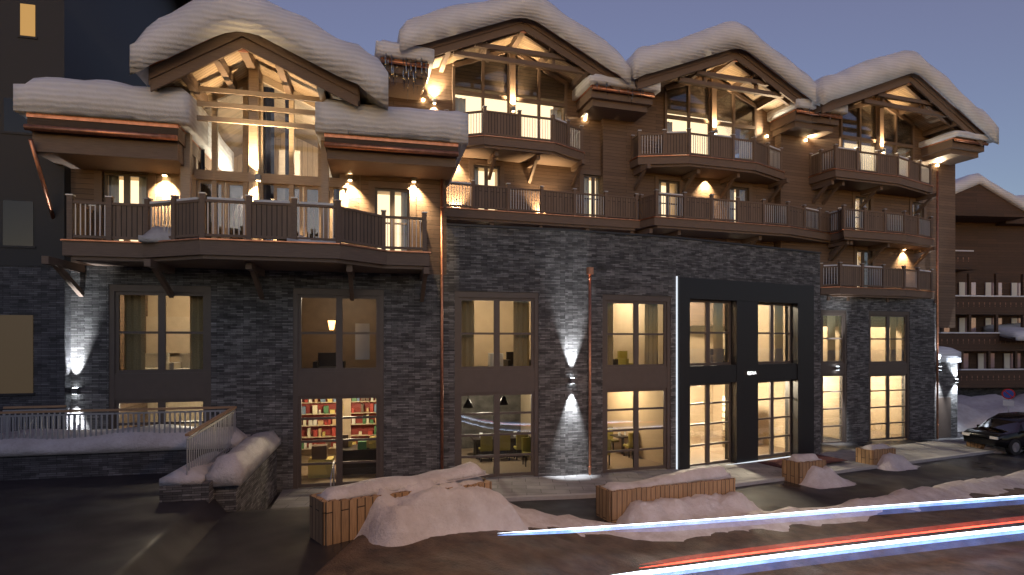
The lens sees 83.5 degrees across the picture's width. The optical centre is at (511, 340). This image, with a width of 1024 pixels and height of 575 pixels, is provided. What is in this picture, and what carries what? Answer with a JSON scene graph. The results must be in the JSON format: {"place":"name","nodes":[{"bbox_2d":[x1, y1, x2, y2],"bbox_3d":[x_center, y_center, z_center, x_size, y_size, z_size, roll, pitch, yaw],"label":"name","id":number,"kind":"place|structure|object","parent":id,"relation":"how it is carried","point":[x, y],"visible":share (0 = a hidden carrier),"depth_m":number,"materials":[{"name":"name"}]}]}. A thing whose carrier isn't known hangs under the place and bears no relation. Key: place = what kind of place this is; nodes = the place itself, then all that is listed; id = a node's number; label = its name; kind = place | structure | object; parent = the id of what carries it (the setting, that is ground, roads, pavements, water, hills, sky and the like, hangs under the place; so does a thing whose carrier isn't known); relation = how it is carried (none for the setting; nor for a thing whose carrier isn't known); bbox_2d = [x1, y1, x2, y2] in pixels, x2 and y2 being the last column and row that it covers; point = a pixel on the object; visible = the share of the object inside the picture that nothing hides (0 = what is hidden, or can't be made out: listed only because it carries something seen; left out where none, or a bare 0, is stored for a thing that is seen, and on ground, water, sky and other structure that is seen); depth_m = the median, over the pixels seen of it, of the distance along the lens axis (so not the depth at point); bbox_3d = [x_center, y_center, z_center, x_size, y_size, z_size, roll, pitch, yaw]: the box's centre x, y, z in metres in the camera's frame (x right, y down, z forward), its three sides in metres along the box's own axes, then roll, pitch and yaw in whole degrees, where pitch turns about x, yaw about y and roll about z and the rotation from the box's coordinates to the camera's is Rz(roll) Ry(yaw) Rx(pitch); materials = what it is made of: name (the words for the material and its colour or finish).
{"place":"outdoors","nodes":[
{"label":"outdoors","id":0,"kind":"place"},
{"bbox_2d":[0,432,1023,574],"bbox_3d":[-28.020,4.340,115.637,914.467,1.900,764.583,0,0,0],"label":"ground","id":1,"kind":"structure","parent":0,"point":[117,525],"depth_m":11.20,"materials":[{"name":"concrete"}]},
{"bbox_2d":[0,0,191,431],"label":"neighbouring building","id":2,"kind":"structure","parent":1,"relation":"on","point":[84,39],"depth_m":16.07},
{"bbox_2d":[0,405,276,511],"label":"stone wall","id":3,"kind":"structure","parent":1,"relation":"on","point":[256,489],"depth_m":14.35,"materials":[{"name":"stone"}]},
{"bbox_2d":[0,424,250,456],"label":"snow terrace","id":4,"kind":"structure","parent":3,"relation":"on","point":[129,441],"depth_m":14.49,"materials":[{"name":"white snow"}]},
{"bbox_2d":[159,451,224,485],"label":"snow terrace","id":5,"kind":"structure","parent":3,"relation":"on","point":[194,475],"depth_m":12.28,"materials":[{"name":"white snow"}]},
{"bbox_2d":[205,431,280,486],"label":"snow","id":6,"kind":"structure","parent":3,"relation":"on","point":[240,463],"depth_m":13.36,"materials":[{"name":"white snow"}]},
{"bbox_2d":[353,477,529,546],"bbox_3d":[-1.191,3.639,11.805,4.273,1.513,1.896,0,0,-40],"label":"snow pile","id":7,"kind":"object","parent":1,"relation":"on","point":[423,509],"visible":0.73,"depth_m":11.21,"materials":[{"name":"white snow"}]},
{"bbox_2d":[108,87,785,483],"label":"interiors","id":8,"kind":"object","parent":1,"relation":"on","point":[186,351],"visible":0.16,"depth_m":22.68,"materials":[{"name":"paint"}]},
{"bbox_2d":[71,223,956,493],"bbox_3d":[5.446,0.925,25.431,40.938,9.630,9.176,0,0,-31],"label":"stone base","id":9,"kind":"object","parent":1,"relation":"on","point":[251,355],"visible":0.56,"depth_m":19.36,"materials":[{"name":"stone"}]},
{"bbox_2d":[71,46,954,427],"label":"timber walls","id":10,"kind":"structure","parent":9,"relation":"on","point":[607,148],"depth_m":26.90,"materials":[{"name":"brown wood"}]},
{"bbox_2d":[138,226,198,242],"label":"balcony snow","id":11,"kind":"structure","parent":10,"relation":"on","point":[154,234],"depth_m":15.57,"materials":[{"name":"white snow"}]},
{"bbox_2d":[130,0,387,109],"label":"roof snow","id":12,"kind":"structure","parent":10,"relation":"on","point":[192,23],"depth_m":15.40,"materials":[{"name":"white snow"}]},
{"bbox_2d":[287,235,335,242],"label":"balcony snow","id":13,"kind":"structure","parent":10,"relation":"on","point":[303,240],"depth_m":15.81,"materials":[{"name":"white snow"}]},
{"bbox_2d":[65,105,933,290],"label":"balcony railings","id":14,"kind":"object","parent":10,"relation":"attached to","point":[133,221],"visible":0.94,"depth_m":25.28,"materials":[{"name":"brown wood"}]},
{"bbox_2d":[27,18,983,303],"bbox_3d":[4.444,-7.557,28.990,41.874,12.558,17.758,0,0,-21],"label":"timber work","id":15,"kind":"object","parent":10,"relation":"attached to","point":[223,80],"visible":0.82,"depth_m":23.02,"materials":[{"name":"brown wood"}]},
{"bbox_2d":[23,21,988,474],"bbox_3d":[5.897,-4.268,25.128,42.044,19.216,8.844,0,0,-23],"label":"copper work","id":16,"kind":"object","parent":10,"relation":"attached to","point":[175,137],"visible":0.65,"depth_m":18.77,"materials":[{"name":"brown metal"}]},
{"bbox_2d":[54,110,165,121],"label":"icicles","id":17,"kind":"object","parent":16,"relation":"on","point":[102,115],"visible":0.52,"depth_m":15.15,"materials":[{"name":"ice"}]},
{"bbox_2d":[13,77,233,170],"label":"snow","id":18,"kind":"structure","parent":16,"relation":"on","point":[115,99],"depth_m":15.27,"materials":[{"name":"white snow"}]},
{"bbox_2d":[315,99,467,185],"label":"snow","id":19,"kind":"structure","parent":16,"relation":"on","point":[336,116],"depth_m":16.88,"materials":[{"name":"white snow"}]},
{"bbox_2d":[348,130,449,142],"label":"icicles","id":20,"kind":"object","parent":16,"relation":"on","point":[379,135],"visible":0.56,"depth_m":16.84,"materials":[{"name":"clear ice"}]},
{"bbox_2d":[374,40,433,82],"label":"snow valley","id":21,"kind":"structure","parent":16,"relation":"on","point":[418,53],"depth_m":22.32,"materials":[{"name":"white snow"}]},
{"bbox_2d":[381,53,426,93],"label":"icicles","id":22,"kind":"object","parent":16,"relation":"hanging from","point":[384,64],"visible":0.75,"depth_m":22.42,"materials":[{"name":"ice"}]},
{"bbox_2d":[572,74,660,100],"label":"snow valley","id":23,"kind":"structure","parent":16,"relation":"on","point":[582,87],"depth_m":25.05,"materials":[{"name":"white snow"}]},
{"bbox_2d":[590,82,643,104],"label":"icicles","id":24,"kind":"object","parent":16,"relation":"hanging from","point":[625,97],"visible":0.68,"depth_m":25.22,"materials":[{"name":"ice"}]},
{"bbox_2d":[767,98,847,121],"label":"snow valley","id":25,"kind":"structure","parent":16,"relation":"on","point":[785,109],"depth_m":28.19,"materials":[{"name":"white snow"}]},
{"bbox_2d":[919,130,991,147],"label":"snow valley","id":26,"kind":"structure","parent":16,"relation":"on","point":[957,134],"depth_m":30.75,"materials":[{"name":"white snow"}]},
{"bbox_2d":[397,0,630,83],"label":"roof snow","id":27,"kind":"structure","parent":10,"relation":"on","point":[445,22],"depth_m":23.20,"materials":[{"name":"white snow"}]},
{"bbox_2d":[71,98,958,468],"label":"wall lamps","id":28,"kind":"object","parent":10,"relation":"attached to","point":[775,462],"visible":0.61,"depth_m":21.35,"materials":[{"name":"white"}]},
{"bbox_2d":[150,118,930,271],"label":"rail snow","id":29,"kind":"structure","parent":10,"relation":"on","point":[235,199],"depth_m":15.89,"materials":[{"name":"white snow"}]},
{"bbox_2d":[200,87,919,463],"bbox_3d":[5.637,-3.895,24.313,37.931,18.010,5.938,0,0,-17],"label":"window glass","id":30,"kind":"object","parent":10,"relation":"attached to","point":[718,323],"visible":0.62,"depth_m":24.51,"materials":[{"name":"clear glass"}]},
{"bbox_2d":[626,21,819,105],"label":"roof snow","id":31,"kind":"structure","parent":10,"relation":"on","point":[716,39],"depth_m":25.86,"materials":[{"name":"white snow"}]},
{"bbox_2d":[812,50,998,144],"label":"roof snow","id":32,"kind":"structure","parent":10,"relation":"on","point":[866,74],"depth_m":28.60,"materials":[{"name":"white snow"}]},
{"bbox_2d":[935,346,960,361],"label":"snow","id":33,"kind":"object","parent":9,"relation":"on","point":[947,354],"visible":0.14,"depth_m":31.40,"materials":[{"name":"white snow"}]},
{"bbox_2d":[309,442,985,545],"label":"wooden planters","id":34,"kind":"object","parent":1,"relation":"on","point":[333,521],"visible":0.31,"depth_m":15.24,"materials":[{"name":"brown wood"}]},
{"bbox_2d":[316,462,485,499],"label":"planter snow","id":35,"kind":"structure","parent":34,"relation":"on","point":[373,486],"depth_m":11.63,"materials":[{"name":"white snow"}]},
{"bbox_2d":[602,465,729,490],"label":"planter snow","id":36,"kind":"structure","parent":34,"relation":"on","point":[705,473],"depth_m":16.39,"materials":[{"name":"white snow"}]},
{"bbox_2d":[786,453,821,461],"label":"planter snow","id":37,"kind":"structure","parent":34,"relation":"on","point":[803,457],"depth_m":20.33,"materials":[{"name":"white snow"}]},
{"bbox_2d":[861,444,891,449],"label":"planter snow","id":38,"kind":"structure","parent":34,"relation":"on","point":[875,446],"depth_m":23.41,"materials":[{"name":"white snow"}]},
{"bbox_2d":[616,491,762,524],"bbox_3d":[5.131,4.606,15.939,5.284,0.707,1.750,0,0,-25],"label":"snow pile","id":39,"kind":"object","parent":1,"relation":"on","point":[661,510],"visible":0.72,"depth_m":15.51,"materials":[{"name":"white snow"}]},
{"bbox_2d":[504,450,995,501],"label":"kerb","id":40,"kind":"structure","parent":1,"relation":"on","point":[593,495],"depth_m":19.97,"materials":[{"name":"stone"}]},
{"bbox_2d":[509,470,1023,541],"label":"snow windrow","id":41,"kind":"object","parent":1,"relation":"on","point":[856,509],"visible":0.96,"depth_m":15.31,"materials":[{"name":"white snow"}]},
{"bbox_2d":[799,465,855,488],"bbox_3d":[11.166,4.724,20.223,2.708,0.701,1.450,0,0,-24],"label":"snow pile","id":42,"kind":"object","parent":1,"relation":"on","point":[824,477],"visible":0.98,"depth_m":19.84,"materials":[{"name":"white snow"}]},
{"bbox_2d":[876,453,920,470],"bbox_3d":[15.655,4.851,23.317,2.718,0.663,1.450,0,0,-25],"label":"snow pile","id":43,"kind":"object","parent":1,"relation":"on","point":[890,462],"visible":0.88,"depth_m":22.91,"materials":[{"name":"white snow"}]},
{"bbox_2d":[939,184,1023,396],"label":"neighbouring building","id":44,"kind":"structure","parent":1,"relation":"on","point":[989,257],"depth_m":41.80,"materials":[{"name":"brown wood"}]},
{"bbox_2d":[955,173,1023,210],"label":"roof snow","id":45,"kind":"structure","parent":44,"relation":"on","point":[966,182],"depth_m":40.60,"materials":[{"name":"white snow"}]},
{"bbox_2d":[982,323,1023,340],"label":"snow","id":46,"kind":"structure","parent":44,"relation":"on","point":[1012,330],"depth_m":41.35,"materials":[{"name":"white snow"}]},
{"bbox_2d":[957,394,1023,431],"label":"snow bank","id":47,"kind":"structure","parent":1,"relation":"on","point":[973,411],"depth_m":34.54,"materials":[{"name":"white snow"}]},
{"bbox_2d":[962,412,1023,454],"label":"car","id":48,"kind":"object","parent":1,"relation":"on","point":[1004,430],"visible":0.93,"depth_m":27.16,"materials":[{"name":"black paint"}]},
{"bbox_2d":[984,445,1023,452],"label":"snow pile","id":49,"kind":"object","parent":1,"relation":"on","point":[998,449],"visible":0.21,"depth_m":27.24,"materials":[{"name":"white snow"}]},
{"bbox_2d":[1001,389,1014,411],"bbox_3d":[28.048,3.990,32.398,0.600,2.600,0.094,0,0,41],"label":"no parking sign","id":50,"kind":"object","parent":1,"relation":"on","point":[1008,394],"visible":0.91,"depth_m":32.37,"materials":[{"name":"blue metal"}]},
{"bbox_2d":[94,159,950,488],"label":"window frames","id":51,"kind":"structure","parent":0,"point":[340,383],"depth_m":20.77,"materials":[{"name":"brown wood"}]},
{"bbox_2d":[270,437,987,508],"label":"pavement","id":52,"kind":"structure","parent":0,"point":[516,486],"depth_m":20.01,"materials":[{"name":"stone"}]},
{"bbox_2d":[330,461,333,486],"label":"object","id":53,"kind":"structure","parent":52,"relation":"on","point":[332,470],"depth_m":17.44,"materials":[{"name":"silver metal"}]},
{"bbox_2d":[267,0,1023,195],"label":"sky","id":54,"kind":"structure","parent":0,"point":[978,45],"materials":[{"name":"blue"}]},
{"bbox_2d":[314,488,1023,574],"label":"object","id":55,"kind":"structure","parent":0,"point":[979,534],"depth_m":12.64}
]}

